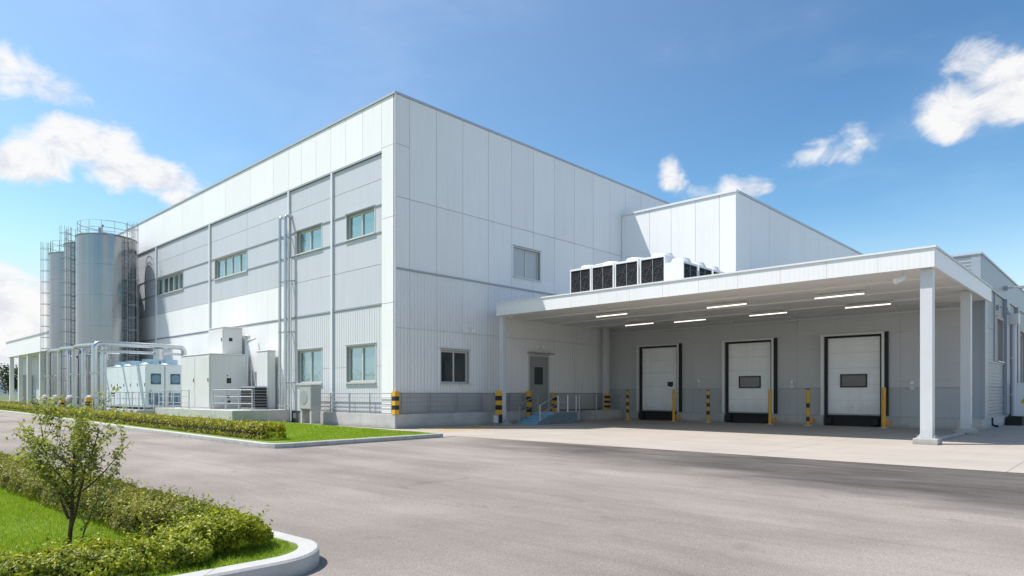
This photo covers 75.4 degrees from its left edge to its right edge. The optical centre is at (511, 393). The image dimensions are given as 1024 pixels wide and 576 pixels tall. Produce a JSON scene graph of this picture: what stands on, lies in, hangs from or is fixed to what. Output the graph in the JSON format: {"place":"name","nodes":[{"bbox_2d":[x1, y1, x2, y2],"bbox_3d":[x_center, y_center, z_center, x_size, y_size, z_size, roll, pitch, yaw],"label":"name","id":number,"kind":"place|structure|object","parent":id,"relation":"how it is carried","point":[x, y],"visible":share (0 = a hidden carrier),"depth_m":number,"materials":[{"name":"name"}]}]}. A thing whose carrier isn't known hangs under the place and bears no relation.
{"place":"outdoors","nodes":[
{"label":"outdoors","id":0,"kind":"place"},
{"bbox_2d":[0,395,17,399],"bbox_3d":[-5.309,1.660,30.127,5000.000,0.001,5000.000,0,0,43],"label":"ground","id":1,"kind":"structure","parent":0,"point":[4,397],"depth_m":282.13,"materials":[{"name":"green plant"}]},
{"bbox_2d":[0,363,17,393],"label":"tree","id":2,"kind":"object","parent":1,"relation":"on","point":[4,379],"visible":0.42,"depth_m":152.88,"materials":[{"name":"green plant"}]},
{"bbox_2d":[0,382,17,394],"bbox_3d":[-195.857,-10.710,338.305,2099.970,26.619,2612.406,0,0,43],"label":"hills","id":3,"kind":"structure","parent":0,"point":[2,393],"depth_m":758.84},
{"bbox_2d":[85,397,91,407],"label":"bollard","id":4,"kind":"object","parent":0,"point":[88,400],"visible":0.54,"depth_m":40.76,"materials":[{"name":"yellow metal"}]},
{"bbox_2d":[0,486,297,575],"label":"lawn","id":5,"kind":"structure","parent":0,"point":[293,548],"depth_m":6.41,"materials":[{"name":"green plant"}]},
{"bbox_2d":[0,518,214,575],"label":"hedge","id":6,"kind":"object","parent":5,"relation":"on","point":[110,558],"visible":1,"depth_m":5.28,"materials":[{"name":"green plant"}]},
{"bbox_2d":[0,450,225,538],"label":"hedge","id":7,"kind":"object","parent":5,"relation":"on","point":[129,510],"visible":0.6,"depth_m":7.41,"materials":[{"name":"green plant"}]},
{"bbox_2d":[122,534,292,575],"bbox_3d":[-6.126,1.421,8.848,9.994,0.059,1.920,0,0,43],"label":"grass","id":8,"kind":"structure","parent":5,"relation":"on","point":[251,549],"depth_m":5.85,"materials":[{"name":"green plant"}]},
{"bbox_2d":[143,494,273,551],"bbox_3d":[-2.807,1.220,6.279,1.200,0.459,1.009,0,0,43],"label":"hedge","id":9,"kind":"object","parent":5,"relation":"on","point":[230,527],"visible":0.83,"depth_m":6.03,"materials":[{"name":"green plant"}]},
{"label":"soil patch","id":10,"kind":"structure","parent":5,"relation":"on","visible":0},
{"bbox_2d":[6,385,133,548],"bbox_3d":[-4.064,0.686,6.074,1.082,1.534,0.956,0,0,43],"label":"sapling","id":11,"kind":"object","parent":10,"relation":"on","point":[83,440],"visible":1,"depth_m":6.01,"materials":[{"name":"green plant"}]},
{"bbox_2d":[4,410,431,442],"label":"lawn","id":12,"kind":"structure","parent":0,"point":[270,441],"depth_m":23.63,"materials":[{"name":"green plant"}]},
{"bbox_2d":[0,401,24,404],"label":"hedge","id":13,"kind":"object","parent":12,"relation":"on","point":[14,402],"visible":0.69,"depth_m":69.94,"materials":[{"name":"green plant"}]},
{"bbox_2d":[40,349,70,405],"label":"process pipe","id":14,"kind":"object","parent":12,"relation":"on","point":[48,376],"visible":0.58,"depth_m":49.25,"materials":[{"name":"metal"}]},
{"bbox_2d":[40,240,73,398],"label":"silo","id":15,"kind":"object","parent":12,"relation":"on","point":[56,299],"visible":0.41,"depth_m":55.39,"materials":[{"name":"silver metal"}]},
{"bbox_2d":[60,399,64,407],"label":"corner guard","id":16,"kind":"object","parent":12,"relation":"on","point":[61,401],"visible":0.41,"depth_m":44.93,"materials":[{"name":"yellow paint"}]},
{"bbox_2d":[51,346,85,408],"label":"process pipe","id":17,"kind":"object","parent":12,"relation":"on","point":[59,375],"visible":0.6,"depth_m":46.70,"materials":[{"name":"metal"}]},
{"bbox_2d":[71,356,71,394],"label":"outlet pipe","id":18,"kind":"object","parent":12,"relation":"on","point":[71,375],"visible":0.06,"depth_m":49.10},
{"bbox_2d":[60,225,107,399],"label":"silo","id":19,"kind":"object","parent":12,"relation":"on","point":[69,306],"visible":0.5,"depth_m":51.70,"materials":[{"name":"silver metal"}]},
{"bbox_2d":[64,343,106,410],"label":"process pipe","id":20,"kind":"object","parent":12,"relation":"on","point":[72,398],"visible":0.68,"depth_m":44.45,"materials":[{"name":"metal"}]},
{"bbox_2d":[75,219,138,406],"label":"silo","id":21,"kind":"object","parent":12,"relation":"on","point":[107,286],"visible":0.83,"depth_m":49.17,"materials":[{"name":"silver metal"}]},
{"bbox_2d":[100,352,119,406],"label":"outlet pipe","id":22,"kind":"object","parent":12,"relation":"on","point":[101,374],"visible":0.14,"depth_m":44.01,"materials":[{"name":"silver metal"}]},
{"bbox_2d":[83,341,186,409],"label":"process pipe","id":23,"kind":"object","parent":12,"relation":"on","point":[158,353],"visible":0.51,"depth_m":42.46,"materials":[{"name":"metal"}]},
{"bbox_2d":[0,402,286,438],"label":"hedge","id":24,"kind":"object","parent":12,"relation":"on","point":[250,429],"visible":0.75,"depth_m":25.49,"materials":[{"name":"green plant"}]},
{"bbox_2d":[107,407,290,421],"bbox_3d":[-24.057,1.240,44.715,28.700,0.720,4.340,0,0,43],"label":"equipment pad","id":25,"kind":"object","parent":12,"relation":"on","point":[279,415],"visible":0.48,"depth_m":36.02,"materials":[{"name":"concrete"}]},
{"bbox_2d":[98,392,153,409],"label":"railing","id":26,"kind":"object","parent":25,"relation":"on","point":[126,398],"visible":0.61,"depth_m":42.36,"materials":[{"name":"metal"}]},
{"bbox_2d":[107,359,163,409],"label":"chiller","id":27,"kind":"object","parent":25,"relation":"on","point":[146,375],"visible":0.85,"depth_m":43.15,"materials":[{"name":"white metal"}]},
{"bbox_2d":[151,374,160,383],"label":"fan window","id":28,"kind":"structure","parent":27,"relation":"in","point":[155,378],"depth_m":42.43,"materials":[{"name":"blue glass"}]},
{"bbox_2d":[141,360,181,406],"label":"chiller","id":29,"kind":"object","parent":25,"relation":"on","point":[172,374],"visible":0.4,"depth_m":43.24,"materials":[{"name":"white metal"}]},
{"bbox_2d":[171,374,179,383],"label":"fan window","id":30,"kind":"structure","parent":29,"relation":"in","point":[175,378],"depth_m":43.28,"materials":[{"name":"blue"}]},
{"bbox_2d":[158,390,189,408],"bbox_3d":[-20.352,0.328,39.825,4.850,1.104,0.050,0,0,43],"label":"railing","id":31,"kind":"object","parent":25,"relation":"on","point":[180,396],"visible":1,"depth_m":39.44,"materials":[{"name":"metal"}]},
{"bbox_2d":[181,353,248,408],"bbox_3d":[-17.938,-0.715,39.970,4.175,3.190,2.340,0,0,43],"label":"plant cabinet","id":32,"kind":"object","parent":25,"relation":"on","point":[205,375],"visible":0.93,"depth_m":38.60,"materials":[{"name":"white metal"}]},
{"bbox_2d":[209,327,242,353],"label":"cabinet","id":33,"kind":"object","parent":32,"relation":"on","point":[225,340],"visible":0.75,"depth_m":40.08,"materials":[{"name":"white metal"}]},
{"bbox_2d":[213,389,252,409],"bbox_3d":[-15.253,0.328,36.123,3.790,1.104,0.056,0,0,36],"label":"railing","id":34,"kind":"object","parent":25,"relation":"on","point":[225,396],"visible":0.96,"depth_m":35.80,"materials":[{"name":"metal"}]},
{"bbox_2d":[243,334,255,385],"bbox_3d":[-15.207,-1.310,38.608,0.762,4.380,1.553,0,0,-29],"label":"vent pipe","id":35,"kind":"object","parent":25,"relation":"on","point":[246,336],"visible":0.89,"depth_m":38.96,"materials":[{"name":"metal"}]},
{"bbox_2d":[241,386,266,408],"bbox_3d":[-14.489,0.235,37.204,1.630,1.270,0.780,0,0,43],"label":"condensing unit","id":36,"kind":"object","parent":25,"relation":"on","point":[259,397],"visible":0.98,"depth_m":36.72,"materials":[{"name":"grey metal"}]},
{"bbox_2d":[256,350,275,408],"bbox_3d":[-14.069,-0.790,37.928,1.410,3.340,0.510,0,0,43],"label":"narrow cabinet","id":37,"kind":"object","parent":25,"relation":"on","point":[265,367],"visible":0.83,"depth_m":37.47,"materials":[{"name":"white metal"}]},
{"bbox_2d":[242,420,433,441],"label":"grass","id":38,"kind":"structure","parent":12,"relation":"on","point":[304,435],"depth_m":24.53,"materials":[{"name":"green plant"}]},
{"bbox_2d":[319,424,452,436],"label":"concrete path","id":39,"kind":"structure","parent":0,"point":[445,435],"depth_m":28.52,"materials":[{"name":"beige concrete"}]},
{"bbox_2d":[299,385,321,423],"bbox_3d":[-10.186,0.530,33.482,1.160,1.940,0.660,0,0,43],"label":"air conditioner","id":40,"kind":"object","parent":39,"relation":"on","point":[310,401],"visible":1,"depth_m":33.18,"materials":[{"name":"grey metal"}]},
{"bbox_2d":[117,91,758,428],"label":"factory building","id":41,"kind":"structure","parent":0,"point":[424,236],"depth_m":34.95,"materials":[{"name":"grey metal"}]},
{"bbox_2d":[156,269,183,296],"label":"window","id":42,"kind":"structure","parent":41,"relation":"in","point":[173,282],"depth_m":49.26,"materials":[{"name":"teal"}]},
{"bbox_2d":[213,248,247,280],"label":"window","id":43,"kind":"structure","parent":41,"relation":"in","point":[231,264],"depth_m":42.20,"materials":[{"name":"teal glass"}]},
{"bbox_2d":[277,216,283,408],"bbox_3d":[-12.821,-4.192,36.911,0.299,11.384,0.520,0,0,43],"label":"wall pipe","id":44,"kind":"object","parent":41,"relation":"attached to","point":[280,332],"depth_m":36.77,"materials":[{"name":"metal"}]},
{"bbox_2d":[283,214,291,409],"bbox_3d":[-12.372,-4.195,36.484,0.309,11.389,0.524,0,0,43],"label":"wall pipe","id":45,"kind":"object","parent":41,"relation":"attached to","point":[285,331],"depth_m":36.33,"materials":[{"name":"metal"}]},
{"bbox_2d":[290,258,294,420],"bbox_3d":[-12.065,-2.970,36.372,0.116,8.940,0.268,0,0,43],"label":"wall pipe","id":46,"kind":"object","parent":41,"relation":"attached to","point":[291,331],"depth_m":36.31,"materials":[{"name":"metal"}]},
{"bbox_2d":[295,222,321,255],"bbox_3d":[-10.812,-8.225,35.479,2.710,1.370,0.310,0,0,43],"label":"window","id":47,"kind":"structure","parent":41,"relation":"in","point":[308,240],"depth_m":35.67,"materials":[{"name":"teal glass"}]},
{"bbox_2d":[295,347,321,384],"bbox_3d":[-10.783,-1.450,35.452,2.630,1.920,0.310,0,0,43],"label":"window","id":48,"kind":"structure","parent":41,"relation":"in","point":[309,361],"depth_m":35.63,"materials":[{"name":"teal"}]},
{"bbox_2d":[321,393,391,413],"bbox_3d":[-7.958,0.449,32.456,6.894,0.981,0.044,0,0,43],"label":"railing","id":49,"kind":"object","parent":41,"relation":"on","point":[349,401],"visible":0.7,"depth_m":32.20,"materials":[{"name":"grey metal"}]},
{"bbox_2d":[344,205,374,241],"bbox_3d":[-7.310,-8.225,32.182,2.530,1.370,0.310,0,0,43],"label":"window","id":50,"kind":"structure","parent":41,"relation":"in","point":[360,224],"depth_m":32.35,"materials":[{"name":"teal glass"}]},
{"bbox_2d":[344,342,375,383],"bbox_3d":[-7.288,-1.450,32.161,2.590,1.920,0.310,0,0,43],"label":"window","id":51,"kind":"structure","parent":41,"relation":"in","point":[360,359],"depth_m":32.32,"materials":[{"name":"grey"}]},
{"bbox_2d":[392,391,398,413],"bbox_3d":[-5.278,0.419,30.015,0.240,1.038,0.240,0,0,43],"label":"corner guard","id":52,"kind":"object","parent":41,"relation":"attached to","point":[395,402],"visible":1,"depth_m":29.92,"materials":[{"name":"yellow paint"}]},
{"bbox_2d":[401,393,482,413],"bbox_3d":[-3.273,0.449,32.056,0.044,0.981,5.144,0,0,43],"label":"railing","id":53,"kind":"object","parent":41,"relation":"on","point":[440,401],"visible":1,"depth_m":31.87,"materials":[{"name":"grey metal"}]},
{"bbox_2d":[439,348,470,384],"bbox_3d":[-2.865,-1.325,32.818,0.310,1.770,2.010,0,0,43],"label":"window","id":54,"kind":"structure","parent":41,"relation":"in","point":[455,363],"depth_m":32.97,"materials":[{"name":"grey glass"}]},
{"bbox_2d":[506,393,523,410],"bbox_3d":[-0.120,0.449,35.405,0.044,0.981,2.244,0,0,43],"label":"railing","id":55,"kind":"object","parent":41,"relation":"on","point":[519,400],"visible":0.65,"depth_m":35.89,"materials":[{"name":"grey metal"}]},
{"bbox_2d":[513,245,541,281],"bbox_3d":[0.785,-7.165,36.695,0.310,1.750,2.340,0,0,43],"label":"window","id":56,"kind":"structure","parent":41,"relation":"in","point":[526,261],"depth_m":36.86,"materials":[{"name":"grey"}]},
{"bbox_2d":[527,352,554,411],"bbox_3d":[1.619,-0.650,37.304,0.350,3.300,2.050,0,0,43],"label":"door","id":57,"kind":"structure","parent":41,"relation":"in","point":[538,365],"depth_m":37.43,"materials":[{"name":"grey metal"}]},
{"bbox_2d":[552,393,556,410],"bbox_3d":[2.444,0.489,37.867,0.200,1.018,0.200,0,0,43],"label":"corner guard","id":58,"kind":"object","parent":41,"relation":"on","point":[554,401],"visible":0.75,"depth_m":37.80,"materials":[{"name":"yellow paint"}]},
{"bbox_2d":[0,400,1023,575],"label":"yard asphalt","id":59,"kind":"structure","parent":0,"point":[457,506],"depth_m":9.48,"materials":[{"name":"grey asphalt"}]},
{"bbox_2d":[17,375,26,404],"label":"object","id":60,"kind":"object","parent":59,"relation":"on","point":[24,387],"visible":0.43,"depth_m":85.19,"materials":[{"name":"grey metal"}]},
{"bbox_2d":[5,331,48,405],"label":"open sided shed","id":61,"kind":"structure","parent":59,"relation":"on","point":[28,352],"depth_m":83.47,"materials":[{"name":"metal"}]},
{"bbox_2d":[112,487,318,575],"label":"kerb","id":62,"kind":"structure","parent":59,"relation":"on","point":[302,558],"depth_m":5.73,"materials":[{"name":"concrete"}]},
{"bbox_2d":[0,410,442,448],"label":"kerb","id":63,"kind":"structure","parent":59,"relation":"on","point":[287,445],"depth_m":22.06,"materials":[{"name":"concrete"}]},
{"bbox_2d":[0,0,1023,378],"label":"sky","id":64,"kind":"structure","parent":0,"point":[876,126],"materials":[{"name":"blue"}]},
{"bbox_2d":[399,415,1023,472],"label":"concrete apron","id":65,"kind":"object","parent":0,"point":[1000,449],"visible":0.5,"depth_m":23.05,"materials":[{"name":"beige concrete"}]},
{"bbox_2d":[425,426,519,429],"bbox_3d":[-1.859,1.591,30.772,2.020,0.001,5.070,0,0,43],"label":"painted hatching","id":66,"kind":"object","parent":65,"relation":"on","point":[460,428],"visible":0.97,"depth_m":31.11,"materials":[{"name":"white paint"}]},
{"bbox_2d":[526,391,531,416],"bbox_3d":[0.930,0.580,36.229,0.200,1.440,0.200,0,0,43],"label":"corner guard","id":67,"kind":"object","parent":65,"relation":"on","point":[528,403],"visible":0.88,"depth_m":36.17,"materials":[{"name":"yellow paint"}]},
{"bbox_2d":[517,394,579,424],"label":"blue steps","id":68,"kind":"structure","parent":65,"relation":"on","point":[540,417],"depth_m":35.03,"materials":[{"name":"paint"}]},
{"bbox_2d":[580,395,623,420],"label":"concrete block","id":69,"kind":"structure","parent":65,"relation":"on","point":[594,415],"depth_m":39.53,"materials":[{"name":"concrete"}]},
{"bbox_2d":[604,393,609,409],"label":"corner guard","id":70,"kind":"object","parent":69,"relation":"on","point":[606,402],"visible":0.91,"depth_m":40.70,"materials":[{"name":"yellow paint"}]},
{"bbox_2d":[624,390,630,419],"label":"bollard","id":71,"kind":"object","parent":65,"relation":"on","point":[627,404],"visible":1,"depth_m":40.21,"materials":[{"name":"yellow metal"}]},
{"bbox_2d":[672,389,678,420],"bbox_3d":[9.355,0.672,38.117,0.420,1.855,0.360,0,0,43],"label":"bollard","id":72,"kind":"object","parent":65,"relation":"on","point":[674,416],"visible":1,"depth_m":38.06,"materials":[{"name":"yellow metal"}]},
{"bbox_2d":[706,390,710,422],"bbox_3d":[10.856,0.690,36.677,0.320,1.820,0.320,0,0,43],"label":"bollard","id":73,"kind":"object","parent":65,"relation":"on","point":[708,406],"visible":1,"depth_m":36.61,"materials":[{"name":"yellow metal"}]},
{"bbox_2d":[493,245,992,444],"bbox_3d":[9.607,-1.490,31.288,19.990,6.180,11.120,0,0,43],"label":"loading canopy","id":74,"kind":"object","parent":65,"relation":"on","point":[936,274],"visible":0.89,"depth_m":26.23,"materials":[{"name":"metal"}]},
{"bbox_2d":[494,414,501,422],"bbox_3d":[-0.701,1.260,33.301,0.400,0.420,0.220,0,0,43],"label":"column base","id":75,"kind":"object","parent":74,"relation":"attached to","point":[497,419],"visible":1,"depth_m":33.21,"materials":[{"name":"white paint"}]},
{"bbox_2d":[495,391,501,414],"bbox_3d":[-0.669,0.455,33.422,0.240,1.190,0.240,0,0,43],"label":"corner guard","id":76,"kind":"object","parent":74,"relation":"attached to","point":[498,402],"visible":1,"depth_m":33.34,"materials":[{"name":"yellow paint"}]},
{"bbox_2d":[570,265,596,292],"bbox_3d":[3.871,-5.340,32.540,1.250,1.800,1.700,0,0,43],"label":"rooftop condenser","id":77,"kind":"object","parent":74,"relation":"on","point":[581,279],"visible":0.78,"depth_m":31.94,"materials":[{"name":"grey metal"}]},
{"bbox_2d":[592,261,619,289],"bbox_3d":[4.818,-5.340,31.649,1.250,1.800,1.700,0,0,43],"label":"rooftop condenser","id":78,"kind":"object","parent":74,"relation":"on","point":[603,276],"visible":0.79,"depth_m":31.03,"materials":[{"name":"grey metal"}]},
{"bbox_2d":[595,311,627,316],"bbox_3d":[4.935,-3.962,32.912,1.900,0.217,0.140,0,0,43],"label":"ceiling light","id":79,"kind":"object","parent":74,"relation":"attached to","point":[611,314],"visible":0.93,"depth_m":32.83,"materials":[{"name":"grey plastic"}]},
{"bbox_2d":[615,257,643,286],"bbox_3d":[5.779,-5.340,30.744,1.250,1.800,1.700,0,0,43],"label":"rooftop condenser","id":80,"kind":"object","parent":74,"relation":"on","point":[627,272],"visible":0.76,"depth_m":30.14,"materials":[{"name":"grey metal"}]},
{"bbox_2d":[624,321,654,325],"bbox_3d":[7.140,-3.962,37.223,1.900,0.217,0.140,0,0,43],"label":"ceiling light","id":81,"kind":"object","parent":74,"relation":"attached to","point":[640,323],"visible":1,"depth_m":37.16,"materials":[{"name":"grey plastic"}]},
{"bbox_2d":[640,253,674,283],"bbox_3d":[6.762,-5.340,29.819,1.250,1.800,1.700,0,0,43],"label":"rooftop condenser","id":82,"kind":"object","parent":74,"relation":"on","point":[652,269],"visible":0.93,"depth_m":29.21,"materials":[{"name":"grey metal"}]},
{"bbox_2d":[664,258,697,280],"bbox_3d":[7.325,-5.130,28.739,0.940,1.380,1.260,0,0,43],"label":"rooftop condenser","id":83,"kind":"object","parent":74,"relation":"on","point":[677,268],"visible":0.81,"depth_m":28.35,"materials":[{"name":"grey metal"}]},
{"bbox_2d":[673,318,706,322],"bbox_3d":[9.493,-3.962,35.419,1.900,0.217,0.140,0,0,43],"label":"ceiling light","id":84,"kind":"object","parent":74,"relation":"attached to","point":[686,320],"visible":1,"depth_m":35.43,"materials":[{"name":"grey plastic"}]},
{"bbox_2d":[693,262,711,275],"bbox_3d":[8.250,-5.130,29.722,0.940,1.380,1.260,0,0,43],"label":"rooftop condenser","id":85,"kind":"object","parent":74,"relation":"on","point":[703,269],"visible":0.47,"depth_m":29.36,"materials":[{"name":"grey metal"}]},
{"bbox_2d":[708,266,724,273],"bbox_3d":[9.176,-5.130,30.705,0.940,1.380,1.260,0,0,43],"label":"rooftop condenser","id":86,"kind":"object","parent":74,"relation":"on","point":[715,270],"visible":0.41,"depth_m":30.31,"materials":[{"name":"grey metal"}]},
{"bbox_2d":[706,301,747,307],"bbox_3d":[9.499,-3.962,29.371,1.900,0.217,0.140,0,0,43],"label":"ceiling light","id":87,"kind":"object","parent":74,"relation":"attached to","point":[725,305],"visible":1,"depth_m":29.30,"materials":[{"name":"grey plastic"}]},
{"bbox_2d":[748,310,787,315],"bbox_3d":[12.519,-3.962,32.433,1.900,0.217,0.140,0,0,43],"label":"ceiling light","id":88,"kind":"object","parent":74,"relation":"attached to","point":[765,313],"visible":1,"depth_m":32.40,"materials":[{"name":"grey plastic"}]},
{"bbox_2d":[611,307,959,333],"bbox_3d":[13.070,-3.882,35.279,18.700,0.315,0.070,0,0,43],"label":"sprinkler pipe","id":89,"kind":"object","parent":74,"relation":"hanging from","point":[867,314],"visible":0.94,"depth_m":34.03,"materials":[{"name":"grey metal"}]},
{"bbox_2d":[813,290,864,298],"bbox_3d":[13.019,-3.962,26.400,1.900,0.217,0.140,0,0,43],"label":"ceiling light","id":90,"kind":"object","parent":74,"relation":"attached to","point":[820,296],"visible":1,"depth_m":26.37,"materials":[{"name":"grey plastic"}]},
{"bbox_2d":[844,301,891,307],"bbox_3d":[15.759,-3.962,29.383,1.900,0.217,0.140,0,0,43],"label":"ceiling light","id":91,"kind":"object","parent":74,"relation":"attached to","point":[867,305],"visible":1,"depth_m":29.34,"materials":[{"name":"grey plastic"}]},
{"bbox_2d":[893,270,906,283],"bbox_3d":[12.575,-3.789,21.434,0.472,0.501,0.203,0,0,-9],"label":"flood lamp","id":92,"kind":"object","parent":74,"relation":"hanging from","point":[901,278],"visible":0.93,"depth_m":21.38,"materials":[{"name":"white metal"}]},
{"bbox_2d":[768,389,775,424],"bbox_3d":[13.411,0.672,34.299,0.420,1.855,0.360,0,0,43],"label":"bollard","id":93,"kind":"object","parent":65,"relation":"on","point":[770,418],"visible":1,"depth_m":34.25,"materials":[{"name":"yellow metal"}]},
{"bbox_2d":[803,388,814,425],"bbox_3d":[14.794,0.665,32.997,0.420,1.870,0.360,0,0,43],"label":"bollard","id":94,"kind":"object","parent":65,"relation":"on","point":[809,420],"visible":1,"depth_m":32.95,"materials":[{"name":"yellow metal"}]},
{"bbox_2d":[879,387,890,427],"bbox_3d":[17.270,0.647,30.666,0.420,1.905,0.360,0,0,43],"label":"bollard","id":95,"kind":"object","parent":65,"relation":"on","point":[885,422],"visible":0.91,"depth_m":30.61,"materials":[{"name":"yellow metal"}]},
{"bbox_2d":[938,432,964,439],"bbox_3d":[15.433,1.550,23.544,0.130,0.100,6.250,0,0,43],"label":"wheel stop","id":96,"kind":"object","parent":65,"relation":"on","point":[952,435],"visible":0.56,"depth_m":24.02,"materials":[{"name":"concrete"}]},
{"bbox_2d":[992,416,1023,426],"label":"hose box","id":97,"kind":"object","parent":65,"relation":"on","point":[1015,420],"visible":1,"depth_m":33.07,"materials":[{"name":"black metal"}]},
{"bbox_2d":[1017,383,1023,415],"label":"electrical cabinet","id":98,"kind":"object","parent":65,"relation":"on","point":[1020,399],"visible":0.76,"depth_m":34.69,"materials":[{"name":"grey metal"}]},
{"bbox_2d":[610,252,1023,430],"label":"loading dock building","id":99,"kind":"structure","parent":0,"point":[844,370],"depth_m":33.71,"materials":[{"name":"grey metal"}]},
{"bbox_2d":[642,347,675,410],"bbox_3d":[8.871,-0.850,39.864,2.360,3.800,0.180,0,0,43],"label":"dock door","id":100,"kind":"structure","parent":99,"relation":"in","point":[658,364],"depth_m":39.89,"materials":[{"name":"grey metal"}]},
{"bbox_2d":[621,189,862,272],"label":"rooftop block","id":101,"kind":"structure","parent":99,"relation":"on","point":[732,230],"depth_m":40.61,"materials":[{"name":"grey metal"}]},
{"bbox_2d":[728,342,769,412],"bbox_3d":[12.926,-0.850,36.075,2.360,3.800,0.140,0,0,43],"label":"dock door","id":102,"kind":"structure","parent":99,"relation":"in","point":[749,363],"depth_m":36.04,"materials":[{"name":"grey metal"}]},
{"bbox_2d":[828,336,879,415],"bbox_3d":[16.741,-0.850,32.483,2.360,3.800,0.140,0,0,43],"label":"dock door","id":103,"kind":"structure","parent":99,"relation":"in","point":[853,363],"depth_m":32.43,"materials":[{"name":"grey metal"}]},
{"bbox_2d":[910,381,914,389],"bbox_3d":[18.481,-0.382,30.596,0.180,0.404,0.098,0,0,43],"label":"control box","id":104,"kind":"object","parent":99,"relation":"attached to","point":[912,387],"visible":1,"depth_m":30.57,"materials":[{"name":"grey metal"}]},
{"bbox_2d":[996,315,1004,362],"bbox_3d":[24.133,-2.665,32.967,0.400,2.250,2.260,0,0,43],"label":"window","id":105,"kind":"structure","parent":99,"relation":"in","point":[999,323],"depth_m":33.68,"materials":[{"name":"grey metal"}]},
{"bbox_2d":[997,305,1010,314],"bbox_3d":[23.773,-4.050,32.001,0.560,0.500,0.228,0,0,43],"label":"wall lamp","id":106,"kind":"object","parent":99,"relation":"attached to","point":[999,307],"visible":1,"depth_m":31.98,"materials":[{"name":"grey metal"}]},
{"bbox_2d":[1004,285,1023,290],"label":"wall lamp","id":107,"kind":"object","parent":99,"relation":"attached to","point":[1006,288],"visible":1,"depth_m":33.84,"materials":[{"name":"grey metal"}]},
{"bbox_2d":[1010,313,1019,415],"bbox_3d":[26.268,-1.325,34.666,0.440,5.650,0.700,0,0,43],"label":"rain downpipe","id":108,"kind":"object","parent":99,"relation":"attached to","point":[1014,320],"visible":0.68,"depth_m":34.57,"materials":[{"name":"metal"}]},
{"bbox_2d":[1020,328,1023,382],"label":"window","id":109,"kind":"structure","parent":99,"relation":"in","point":[1021,333],"depth_m":41.49,"materials":[{"name":"grey"}]}
]}

